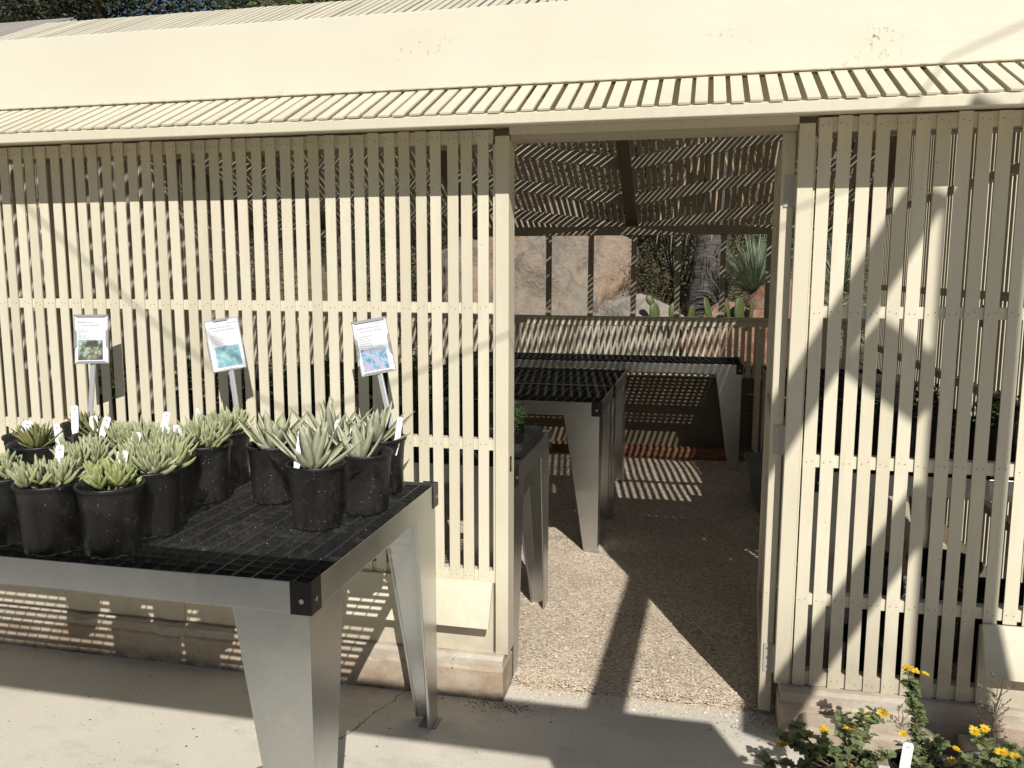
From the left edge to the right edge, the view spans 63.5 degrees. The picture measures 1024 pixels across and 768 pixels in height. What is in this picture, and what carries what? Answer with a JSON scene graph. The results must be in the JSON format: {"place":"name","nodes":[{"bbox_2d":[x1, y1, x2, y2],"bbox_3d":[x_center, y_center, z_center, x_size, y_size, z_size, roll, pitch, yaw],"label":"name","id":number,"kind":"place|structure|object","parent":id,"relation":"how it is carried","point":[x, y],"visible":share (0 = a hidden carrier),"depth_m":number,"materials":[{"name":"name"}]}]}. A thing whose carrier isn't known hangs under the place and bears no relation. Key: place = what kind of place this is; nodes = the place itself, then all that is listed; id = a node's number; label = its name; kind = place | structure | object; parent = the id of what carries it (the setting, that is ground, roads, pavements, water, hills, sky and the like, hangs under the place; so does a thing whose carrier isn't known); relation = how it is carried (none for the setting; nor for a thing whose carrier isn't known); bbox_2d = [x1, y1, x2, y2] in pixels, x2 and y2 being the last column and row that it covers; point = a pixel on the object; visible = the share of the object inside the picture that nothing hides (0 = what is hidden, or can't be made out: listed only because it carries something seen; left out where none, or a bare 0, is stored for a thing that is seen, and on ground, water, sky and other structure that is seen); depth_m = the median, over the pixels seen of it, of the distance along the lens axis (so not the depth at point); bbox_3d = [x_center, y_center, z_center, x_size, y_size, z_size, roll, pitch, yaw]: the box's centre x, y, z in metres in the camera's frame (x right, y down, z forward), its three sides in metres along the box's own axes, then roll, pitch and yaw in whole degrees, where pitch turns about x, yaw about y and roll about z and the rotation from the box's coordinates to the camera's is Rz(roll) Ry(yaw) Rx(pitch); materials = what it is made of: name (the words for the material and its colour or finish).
{"place":"outdoors","nodes":[
{"label":"outdoors","id":0,"kind":"place"},
{"bbox_2d":[0,0,508,21],"label":"sky","id":1,"kind":"structure","parent":0,"point":[198,1],"materials":[{"name":"white"}]},
{"bbox_2d":[0,643,958,767],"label":"pavement","id":2,"kind":"structure","parent":0,"point":[171,716],"depth_m":2.85,"materials":[{"name":"concrete"}]},
{"bbox_2d":[0,472,441,767],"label":"plant bench","id":3,"kind":"object","parent":2,"relation":"on","point":[274,577],"visible":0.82,"depth_m":2.04,"materials":[{"name":"metal"}]},
{"bbox_2d":[0,449,30,546],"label":"potted succulent","id":4,"kind":"object","parent":3,"relation":"on","point":[10,531],"visible":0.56,"depth_m":2.13,"materials":[{"name":"plastic"}]},
{"bbox_2d":[1,419,54,451],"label":"potted succulent","id":5,"kind":"object","parent":3,"relation":"on","point":[8,437],"visible":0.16,"depth_m":2.68,"materials":[{"name":"green plant"}]},
{"bbox_2d":[5,420,74,466],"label":"potted succulent","id":6,"kind":"object","parent":3,"relation":"on","point":[37,440],"visible":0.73,"depth_m":2.44,"materials":[{"name":"green plant"}]},
{"bbox_2d":[6,451,85,556],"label":"potted succulent","id":7,"kind":"object","parent":3,"relation":"on","point":[47,508],"visible":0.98,"depth_m":2.06,"materials":[{"name":"black plastic"}]},
{"bbox_2d":[55,445,63,463],"bbox_3d":[-1.204,0.211,2.199,0.022,0.095,0.025,0,8,-2],"label":"plant tag","id":8,"kind":"object","parent":7,"relation":"in","point":[59,452],"visible":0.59,"depth_m":2.20,"materials":[{"name":"white plastic"}]},
{"bbox_2d":[49,432,117,473],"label":"potted succulent","id":9,"kind":"object","parent":3,"relation":"on","point":[90,448],"visible":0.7,"depth_m":2.28,"materials":[{"name":"green plant"}]},
{"bbox_2d":[60,410,111,436],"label":"potted succulent","id":10,"kind":"object","parent":3,"relation":"on","point":[66,427],"visible":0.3,"depth_m":2.89,"materials":[{"name":"green plant"}]},
{"bbox_2d":[71,405,78,433],"bbox_3d":[-1.476,0.131,2.795,0.024,0.115,0.035,-3,8,-19],"label":"plant tag","id":11,"kind":"object","parent":10,"relation":"in","point":[74,420],"visible":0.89,"depth_m":2.80,"materials":[{"name":"white plastic"}]},
{"bbox_2d":[74,314,108,415],"bbox_3d":[-1.545,-0.054,3.041,0.118,0.400,0.079,-1,8,-11],"label":"plant sign","id":12,"kind":"object","parent":3,"relation":"on","point":[91,339],"visible":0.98,"depth_m":3.05,"materials":[{"name":"silver metal"}]},
{"bbox_2d":[71,413,126,453],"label":"potted succulent","id":13,"kind":"object","parent":3,"relation":"on","point":[74,436],"visible":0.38,"depth_m":2.69,"materials":[{"name":"green plant"}]},
{"bbox_2d":[99,416,110,437],"bbox_3d":[-1.320,0.148,2.677,0.018,0.086,0.041,7,11,44],"label":"plant tag","id":14,"kind":"object","parent":13,"relation":"in","point":[106,421],"visible":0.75,"depth_m":2.68,"materials":[{"name":"white plastic"}]},
{"bbox_2d":[73,458,145,559],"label":"potted succulent","id":15,"kind":"object","parent":3,"relation":"on","point":[109,495],"visible":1,"depth_m":2.04,"materials":[{"name":"black plastic"}]},
{"bbox_2d":[102,414,159,456],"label":"potted succulent","id":16,"kind":"object","parent":3,"relation":"on","point":[119,432],"visible":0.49,"depth_m":2.50,"materials":[{"name":"green plant"}]},
{"bbox_2d":[160,411,169,431],"bbox_3d":[-1.087,0.140,2.584,0.020,0.106,0.038,4,9,29],"label":"plant tag","id":17,"kind":"object","parent":16,"relation":"in","point":[165,419],"visible":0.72,"depth_m":2.59,"materials":[{"name":"white plastic"}]},
{"bbox_2d":[108,433,195,537],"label":"potted succulent","id":18,"kind":"object","parent":3,"relation":"on","point":[160,465],"visible":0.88,"depth_m":2.20,"materials":[{"name":"black plastic"}]},
{"bbox_2d":[121,423,198,516],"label":"potted succulent","id":19,"kind":"object","parent":3,"relation":"on","point":[186,490],"visible":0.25,"depth_m":2.40,"materials":[{"name":"green plant"}]},
{"bbox_2d":[177,412,232,503],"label":"potted succulent","id":20,"kind":"object","parent":3,"relation":"on","point":[212,469],"visible":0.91,"depth_m":2.53,"materials":[{"name":"black plastic"}]},
{"bbox_2d":[201,405,254,485],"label":"potted succulent","id":21,"kind":"object","parent":3,"relation":"on","point":[239,464],"visible":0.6,"depth_m":2.75,"materials":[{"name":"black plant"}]},
{"bbox_2d":[204,317,246,432],"bbox_3d":[-0.982,-0.035,2.924,0.218,0.401,0.104,7,10,41],"label":"plant sign","id":22,"kind":"object","parent":21,"relation":"in","point":[225,347],"visible":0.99,"depth_m":2.94,"materials":[{"name":"silver metal"}]},
{"bbox_2d":[236,410,305,503],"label":"potted succulent","id":23,"kind":"object","parent":3,"relation":"on","point":[268,458],"visible":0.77,"depth_m":2.52,"materials":[{"name":"black plastic"}]},
{"bbox_2d":[260,416,359,530],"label":"potted succulent","id":24,"kind":"object","parent":3,"relation":"on","point":[316,483],"visible":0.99,"depth_m":2.27,"materials":[{"name":"black plastic"}]},
{"bbox_2d":[289,395,372,493],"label":"potted succulent","id":25,"kind":"object","parent":3,"relation":"on","point":[329,414],"visible":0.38,"depth_m":2.63,"materials":[{"name":"green plant"}]},
{"bbox_2d":[328,418,392,514],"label":"potted succulent","id":26,"kind":"object","parent":3,"relation":"on","point":[366,478],"visible":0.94,"depth_m":2.41,"materials":[{"name":"black plastic"}]},
{"bbox_2d":[342,401,414,494],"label":"potted succulent","id":27,"kind":"object","parent":3,"relation":"on","point":[379,422],"visible":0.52,"depth_m":2.64,"materials":[{"name":"green plant"}]},
{"bbox_2d":[351,316,396,440],"bbox_3d":[-0.438,-0.020,2.780,0.196,0.411,0.092,5,9,35],"label":"plant sign","id":28,"kind":"object","parent":27,"relation":"in","point":[373,345],"visible":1,"depth_m":2.78,"materials":[{"name":"silver metal"}]},
{"bbox_2d":[395,417,402,454],"bbox_3d":[-0.364,0.166,2.637,0.017,0.120,0.038,4,8,24],"label":"plant tag","id":29,"kind":"object","parent":27,"relation":"in","point":[398,427],"visible":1,"depth_m":2.64,"materials":[{"name":"white plastic"}]},
{"bbox_2d":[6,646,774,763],"bbox_3d":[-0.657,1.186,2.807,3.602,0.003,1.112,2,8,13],"label":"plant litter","id":30,"kind":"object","parent":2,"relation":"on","point":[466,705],"visible":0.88,"depth_m":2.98,"materials":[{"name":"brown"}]},
{"bbox_2d":[0,0,1023,764],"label":"lath house","id":31,"kind":"structure","parent":2,"relation":"on","point":[160,112],"depth_m":2.94,"materials":[{"name":"beige paint"}]},
{"bbox_2d":[756,132,796,710],"bbox_3d":[1.013,0.116,3.196,0.051,1.970,0.908,2,8,16],"label":"lattice door","id":32,"kind":"structure","parent":31,"relation":"attached to","point":[783,206],"depth_m":2.82,"materials":[{"name":"beige paint"}]},
{"bbox_2d":[755,705,907,767],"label":"flowering plant","id":33,"kind":"object","parent":2,"relation":"on","point":[828,754],"visible":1,"depth_m":2.18,"materials":[{"name":"green plant"}]},
{"bbox_2d":[899,742,913,767],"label":"plant tag","id":34,"kind":"object","parent":33,"relation":"in","point":[906,754],"visible":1,"depth_m":2.17,"materials":[{"name":"white plastic"}]},
{"bbox_2d":[888,663,975,767],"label":"flowering plant","id":35,"kind":"object","parent":2,"relation":"on","point":[927,753],"visible":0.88,"depth_m":2.31,"materials":[{"name":"green plant"}]},
{"bbox_2d":[957,671,1014,767],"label":"twiggy plant","id":36,"kind":"object","parent":2,"relation":"on","point":[994,713],"visible":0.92,"depth_m":2.31,"materials":[{"name":"green plant"}]},
{"bbox_2d":[952,724,1023,767],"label":"flowering plant","id":37,"kind":"object","parent":2,"relation":"on","point":[1011,756],"visible":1,"depth_m":2.11,"materials":[{"name":"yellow plant"}]},
{"bbox_2d":[208,77,873,411],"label":"hillside","id":38,"kind":"structure","parent":0,"point":[324,286],"depth_m":18.53,"materials":[{"name":"green plant"}]},
{"bbox_2d":[0,0,176,22],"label":"tree","id":39,"kind":"object","parent":38,"relation":"on","point":[27,6],"visible":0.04,"depth_m":18.59,"materials":[{"name":"green plant"}]},
{"bbox_2d":[0,0,220,171],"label":"tree","id":40,"kind":"object","parent":38,"relation":"on","point":[100,10],"visible":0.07,"depth_m":17.19,"materials":[{"name":"green plant"}]},
{"bbox_2d":[114,0,332,263],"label":"tree","id":41,"kind":"object","parent":38,"relation":"on","point":[197,6],"visible":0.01,"depth_m":18.59,"materials":[{"name":"green plant"}]},
{"bbox_2d":[210,206,341,350],"bbox_3d":[-3.791,-1.171,11.273,2.832,2.741,2.272,6,9,36],"label":"shrub","id":42,"kind":"object","parent":38,"relation":"on","point":[253,288],"visible":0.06,"depth_m":11.07,"materials":[{"name":"green plant"}]},
{"bbox_2d":[206,0,408,272],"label":"tree","id":43,"kind":"object","parent":38,"relation":"on","point":[267,3],"visible":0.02,"depth_m":17.22,"materials":[{"name":"green plant"}]},
{"bbox_2d":[321,174,447,341],"bbox_3d":[-1.648,-1.819,12.169,2.389,2.948,2.585,-7,10,-43],"label":"shrub","id":44,"kind":"object","parent":38,"relation":"on","point":[413,291],"visible":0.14,"depth_m":12.15,"materials":[{"name":"green plant"}]},
{"bbox_2d":[353,152,490,280],"bbox_3d":[-1.453,-3.200,14.615,3.276,3.915,3.166,-5,9,-34],"label":"shrub","id":45,"kind":"object","parent":38,"relation":"on","point":[445,238],"visible":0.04,"depth_m":14.48,"materials":[{"name":"green plant"}]},
{"bbox_2d":[379,3,571,223],"bbox_3d":[-0.975,-6.430,17.693,6.301,8.260,6.645,-2,8,-16],"label":"tree","id":46,"kind":"object","parent":38,"relation":"on","point":[491,157],"depth_m":17.94,"materials":[{"name":"green plant"}]},
{"bbox_2d":[428,199,638,356],"bbox_3d":[0.248,-1.306,11.309,2.866,2.396,2.318,7,10,41],"label":"boulder","id":47,"kind":"object","parent":38,"relation":"on","point":[569,275],"visible":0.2,"depth_m":10.71,"materials":[{"name":"stone"}]},
{"bbox_2d":[443,139,671,278],"bbox_3d":[0.784,-2.706,13.393,4.310,4.525,2.878,2,8,13],"label":"shrub","id":48,"kind":"object","parent":38,"relation":"on","point":[581,183],"visible":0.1,"depth_m":13.09,"materials":[{"name":"green plant"}]},
{"bbox_2d":[567,293,694,355],"bbox_3d":[1.434,-0.613,9.611,1.651,0.880,0.819,2,8,13],"label":"rock","id":49,"kind":"object","parent":38,"relation":"on","point":[619,307],"visible":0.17,"depth_m":9.33,"materials":[{"name":"stone"}]},
{"bbox_2d":[574,155,688,295],"bbox_3d":[1.786,-2.350,12.954,2.168,3.034,2.278,7,10,42],"label":"shrub","id":50,"kind":"object","parent":38,"relation":"on","point":[606,215],"visible":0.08,"depth_m":12.84,"materials":[{"name":"green plant"}]},
{"bbox_2d":[613,235,690,316],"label":"shrub","id":51,"kind":"object","parent":38,"relation":"on","point":[657,283],"visible":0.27,"depth_m":11.07,"materials":[{"name":"green plant"}]},
{"bbox_2d":[645,295,659,315],"bbox_3d":[1.541,-0.815,9.056,0.164,0.327,0.067,0,8,3],"label":"prickly pear","id":52,"kind":"object","parent":38,"relation":"on","point":[654,309],"visible":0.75,"depth_m":9.04,"materials":[{"name":"plant"}]},
{"bbox_2d":[545,0,770,255],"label":"tree","id":53,"kind":"object","parent":38,"relation":"on","point":[637,169],"visible":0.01,"depth_m":18.09,"materials":[{"name":"green plant"}]},
{"bbox_2d":[669,302,694,326],"bbox_3d":[1.836,-0.751,8.950,0.281,0.270,0.082,2,8,13],"label":"prickly pear","id":54,"kind":"object","parent":38,"relation":"on","point":[691,312],"visible":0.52,"depth_m":8.94,"materials":[{"name":"plant"}]},
{"bbox_2d":[637,177,747,314],"bbox_3d":[2.502,-1.789,12.318,2.336,2.572,1.851,2,8,13],"label":"shrub","id":55,"kind":"object","parent":38,"relation":"on","point":[683,270],"visible":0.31,"depth_m":12.19,"materials":[{"name":"green plant"}]},
{"bbox_2d":[648,76,779,316],"bbox_3d":[2.767,-3.817,10.134,2.976,7.092,2.984,2,8,13],"label":"palm tree","id":56,"kind":"object","parent":38,"relation":"on","point":[707,247],"visible":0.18,"depth_m":10.32,"materials":[{"name":"brown plant"}]},
{"bbox_2d":[703,297,725,316],"bbox_3d":[2.173,-0.770,8.871,0.245,0.329,0.104,2,8,13],"label":"prickly pear","id":57,"kind":"object","parent":38,"relation":"on","point":[707,308],"visible":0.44,"depth_m":8.85,"materials":[{"name":"plant"}]},
{"bbox_2d":[617,138,832,306],"bbox_3d":[3.389,-2.695,13.310,3.932,4.446,2.862,2,8,13],"label":"shrub","id":58,"kind":"object","parent":38,"relation":"on","point":[741,237],"visible":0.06,"depth_m":13.28,"materials":[{"name":"green plant"}]},
{"bbox_2d":[679,302,787,368],"bbox_3d":[2.482,-0.560,9.220,1.234,0.726,0.714,2,8,13],"label":"rock","id":59,"kind":"object","parent":38,"relation":"on","point":[758,313],"visible":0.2,"depth_m":8.95,"materials":[{"name":"stone"}]},
{"bbox_2d":[725,297,753,317],"bbox_3d":[2.433,-0.769,8.864,0.305,0.330,0.095,2,8,13],"label":"prickly pear","id":60,"kind":"object","parent":59,"relation":"on","point":[739,308],"visible":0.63,"depth_m":8.83,"materials":[{"name":"plant"}]},
{"bbox_2d":[747,279,825,342],"bbox_3d":[3.090,-0.844,9.326,0.907,0.724,0.806,2,8,13],"label":"rock","id":61,"kind":"object","parent":59,"relation":"on","point":[758,295],"visible":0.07,"depth_m":9.23,"materials":[{"name":"stone"}]},
{"bbox_2d":[692,234,792,300],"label":"yucca","id":62,"kind":"object","parent":38,"relation":"on","point":[750,274],"visible":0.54,"depth_m":9.69,"materials":[{"name":"plant"}]},
{"bbox_2d":[728,185,849,305],"bbox_3d":[3.923,-1.689,11.765,2.137,2.367,2.180,2,8,13],"label":"shrub","id":63,"kind":"object","parent":38,"relation":"on","point":[791,251],"visible":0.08,"depth_m":11.61,"materials":[{"name":"green plant"}]},
{"bbox_2d":[748,72,874,278],"bbox_3d":[6.489,-4.941,15.091,5.428,6.328,5.869,6,9,36],"label":"tree","id":64,"kind":"object","parent":38,"relation":"on","point":[850,246],"visible":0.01,"depth_m":15.47,"materials":[{"name":"green plant"}]},
{"bbox_2d":[810,234,868,299],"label":"yucca","id":65,"kind":"object","parent":38,"relation":"on","point":[846,285],"visible":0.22,"depth_m":9.96,"materials":[{"name":"plant"}]},
{"bbox_2d":[824,237,869,353],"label":"shrub","id":66,"kind":"object","parent":38,"relation":"on","point":[865,286],"visible":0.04,"depth_m":9.52,"materials":[{"name":"green plant"}]},
{"bbox_2d":[386,451,957,734],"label":"gravel","id":67,"kind":"structure","parent":0,"point":[671,609],"depth_m":4.13,"materials":[{"name":"beige gravel"}]},
{"bbox_2d":[7,413,550,680],"bbox_3d":[-1.085,0.637,3.756,2.434,0.838,0.771,2,8,13],"label":"plant bench","id":68,"kind":"object","parent":67,"relation":"on","point":[531,491],"visible":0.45,"depth_m":3.64,"materials":[{"name":"metal"}]},
{"bbox_2d":[98,350,138,420],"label":"potted plant","id":69,"kind":"object","parent":68,"relation":"on","point":[113,396],"visible":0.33,"depth_m":3.63,"materials":[{"name":"green plant"}]},
{"bbox_2d":[162,348,204,422],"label":"potted plant","id":70,"kind":"object","parent":68,"relation":"on","point":[190,394],"visible":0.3,"depth_m":3.72,"materials":[{"name":"green plant"}]},
{"bbox_2d":[187,354,232,415],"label":"potted plant","id":71,"kind":"object","parent":68,"relation":"on","point":[217,396],"visible":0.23,"depth_m":3.54,"materials":[{"name":"green plant"}]},
{"bbox_2d":[228,354,254,413],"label":"potted plant","id":72,"kind":"object","parent":68,"relation":"on","point":[243,390],"visible":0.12,"depth_m":3.85,"materials":[{"name":"green plant"}]},
{"bbox_2d":[268,351,301,426],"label":"potted plant","id":73,"kind":"object","parent":68,"relation":"on","point":[272,416],"visible":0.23,"depth_m":3.62,"materials":[{"name":"green plant"}]},
{"bbox_2d":[310,360,344,418],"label":"potted plant","id":74,"kind":"object","parent":68,"relation":"on","point":[327,382],"visible":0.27,"depth_m":3.43,"materials":[{"name":"green plant"}]},
{"bbox_2d":[355,347,398,431],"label":"potted plant","id":75,"kind":"object","parent":68,"relation":"on","point":[371,400],"visible":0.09,"depth_m":3.48,"materials":[{"name":"green plant"}]},
{"bbox_2d":[398,342,432,453],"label":"potted plant","id":76,"kind":"object","parent":68,"relation":"on","point":[415,409],"visible":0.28,"depth_m":3.31,"materials":[{"name":"green plant"}]},
{"bbox_2d":[412,335,447,434],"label":"potted plant","id":77,"kind":"object","parent":68,"relation":"on","point":[430,401],"visible":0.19,"depth_m":3.60,"materials":[{"name":"green plant"}]},
{"bbox_2d":[444,353,477,436],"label":"potted plant","id":78,"kind":"object","parent":68,"relation":"on","point":[475,401],"visible":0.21,"depth_m":3.46,"materials":[{"name":"green plant"}]},
{"bbox_2d":[489,425,542,457],"bbox_3d":[0.007,0.234,3.447,0.170,0.055,0.400,2,8,13],"label":"plant tray","id":79,"kind":"object","parent":68,"relation":"on","point":[533,436],"visible":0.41,"depth_m":3.42,"materials":[{"name":"black plastic"}]},
{"bbox_2d":[514,401,527,443],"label":"potted plant","id":80,"kind":"object","parent":79,"relation":"in","point":[516,433],"visible":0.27,"depth_m":3.38,"materials":[{"name":"green plant"}]},
{"bbox_2d":[514,409,529,440],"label":"potted plant","id":81,"kind":"object","parent":79,"relation":"in","point":[521,426],"visible":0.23,"depth_m":3.52,"materials":[{"name":"green plant"}]},
{"bbox_2d":[228,376,613,552],"bbox_3d":[-0.613,0.441,5.182,2.424,0.854,0.726,2,8,13],"label":"plant bench","id":82,"kind":"object","parent":67,"relation":"on","point":[585,411],"visible":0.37,"depth_m":4.63,"materials":[{"name":"metal"}]},
{"bbox_2d":[269,362,627,515],"bbox_3d":[-0.427,0.333,5.993,2.428,0.854,0.944,2,8,13],"label":"plant bench","id":83,"kind":"object","parent":67,"relation":"on","point":[617,378],"visible":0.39,"depth_m":5.91,"materials":[{"name":"metal"}]},
{"bbox_2d":[446,351,743,470],"bbox_3d":[0.695,0.191,7.090,2.433,0.848,0.656,2,8,13],"label":"plant bench","id":84,"kind":"object","parent":67,"relation":"on","point":[728,371],"visible":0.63,"depth_m":6.63,"materials":[{"name":"metal"}]},
{"bbox_2d":[549,440,753,460],"bbox_3d":[0.700,0.557,7.200,2.700,0.084,0.120,2,8,13],"label":"landscape timber","id":85,"kind":"object","parent":67,"relation":"on","point":[683,452],"visible":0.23,"depth_m":7.01,"materials":[{"name":"wood"}]},
{"bbox_2d":[744,452,800,512],"bbox_3d":[1.851,0.669,5.620,0.510,0.255,0.670,2,8,13],"label":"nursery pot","id":86,"kind":"object","parent":67,"relation":"on","point":[753,461],"visible":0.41,"depth_m":5.42,"materials":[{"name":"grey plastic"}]},
{"bbox_2d":[759,366,918,517],"bbox_3d":[2.133,0.405,5.490,0.846,0.854,1.676,2,8,13],"label":"plant bench","id":87,"kind":"object","parent":67,"relation":"on","point":[841,377],"visible":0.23,"depth_m":5.95,"materials":[{"name":"metal"}]},
{"bbox_2d":[841,574,868,671],"bbox_3d":[1.233,0.935,3.159,0.282,0.392,0.282,2,8,13],"label":"nursery pot","id":88,"kind":"object","parent":67,"relation":"on","point":[863,633],"visible":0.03,"depth_m":3.05,"materials":[{"name":"black plastic"}]},
{"bbox_2d":[864,545,888,654],"bbox_3d":[1.440,0.898,3.438,0.282,0.392,0.282,2,8,13],"label":"nursery pot","id":89,"kind":"object","parent":67,"relation":"on","point":[867,572],"visible":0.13,"depth_m":3.36,"materials":[{"name":"black plastic"}]},
{"bbox_2d":[778,397,1016,667],"bbox_3d":[1.707,0.628,3.771,0.916,0.864,1.846,2,8,13],"label":"plant bench","id":90,"kind":"object","parent":67,"relation":"on","point":[989,488],"visible":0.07,"depth_m":2.96,"materials":[{"name":"metal"}]},
{"bbox_2d":[836,398,880,455],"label":"potted plant","id":91,"kind":"object","parent":90,"relation":"on","point":[857,425],"visible":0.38,"depth_m":3.03,"materials":[{"name":"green plant"}]},
{"bbox_2d":[857,384,880,444],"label":"potted plant","id":92,"kind":"object","parent":90,"relation":"on","point":[859,390],"visible":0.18,"depth_m":3.39,"materials":[{"name":"green plant"}]},
{"bbox_2d":[858,373,918,436],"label":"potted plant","id":93,"kind":"object","parent":90,"relation":"on","point":[879,383],"visible":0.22,"depth_m":3.51,"materials":[{"name":"grey"}]},
{"bbox_2d":[893,397,937,457],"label":"potted plant","id":94,"kind":"object","parent":90,"relation":"on","point":[914,429],"visible":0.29,"depth_m":3.05,"materials":[{"name":"grey plant"}]},
{"bbox_2d":[913,383,939,445],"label":"potted plant","id":95,"kind":"object","parent":90,"relation":"on","point":[935,401],"visible":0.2,"depth_m":3.34,"materials":[{"name":"green plant"}]},
{"bbox_2d":[968,399,1016,460],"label":"potted plant","id":96,"kind":"object","parent":90,"relation":"on","point":[994,422],"visible":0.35,"depth_m":2.92,"materials":[{"name":"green plant"}]},
{"bbox_2d":[975,388,1019,452],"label":"potted plant","id":97,"kind":"object","parent":90,"relation":"on","point":[1016,418],"visible":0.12,"depth_m":3.22,"materials":[{"name":"green plant"}]},
{"bbox_2d":[882,575,962,678],"bbox_3d":[1.512,0.947,3.077,0.282,0.392,0.282,2,8,13],"label":"nursery pot","id":98,"kind":"object","parent":67,"relation":"on","point":[919,625],"visible":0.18,"depth_m":3.00,"materials":[{"name":"black plastic"}]},
{"bbox_2d":[906,548,983,662],"bbox_3d":[1.756,0.906,3.388,0.282,0.392,0.282,2,8,13],"label":"nursery pot","id":99,"kind":"object","parent":67,"relation":"on","point":[943,566],"visible":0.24,"depth_m":3.30,"materials":[{"name":"black plastic"}]},
{"bbox_2d":[961,577,1023,682],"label":"nursery pot","id":100,"kind":"object","parent":67,"relation":"on","point":[981,589],"visible":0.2,"depth_m":3.04,"materials":[{"name":"black plastic"}]},
{"bbox_2d":[906,497,986,576],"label":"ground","id":101,"kind":"structure","parent":0,"point":[963,550],"depth_m":4.85,"materials":[{"name":"gravel"}]},
{"bbox_2d":[0,17,204,429],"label":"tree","id":102,"kind":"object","parent":101,"relation":"on","point":[8,28],"depth_m":6.52,"materials":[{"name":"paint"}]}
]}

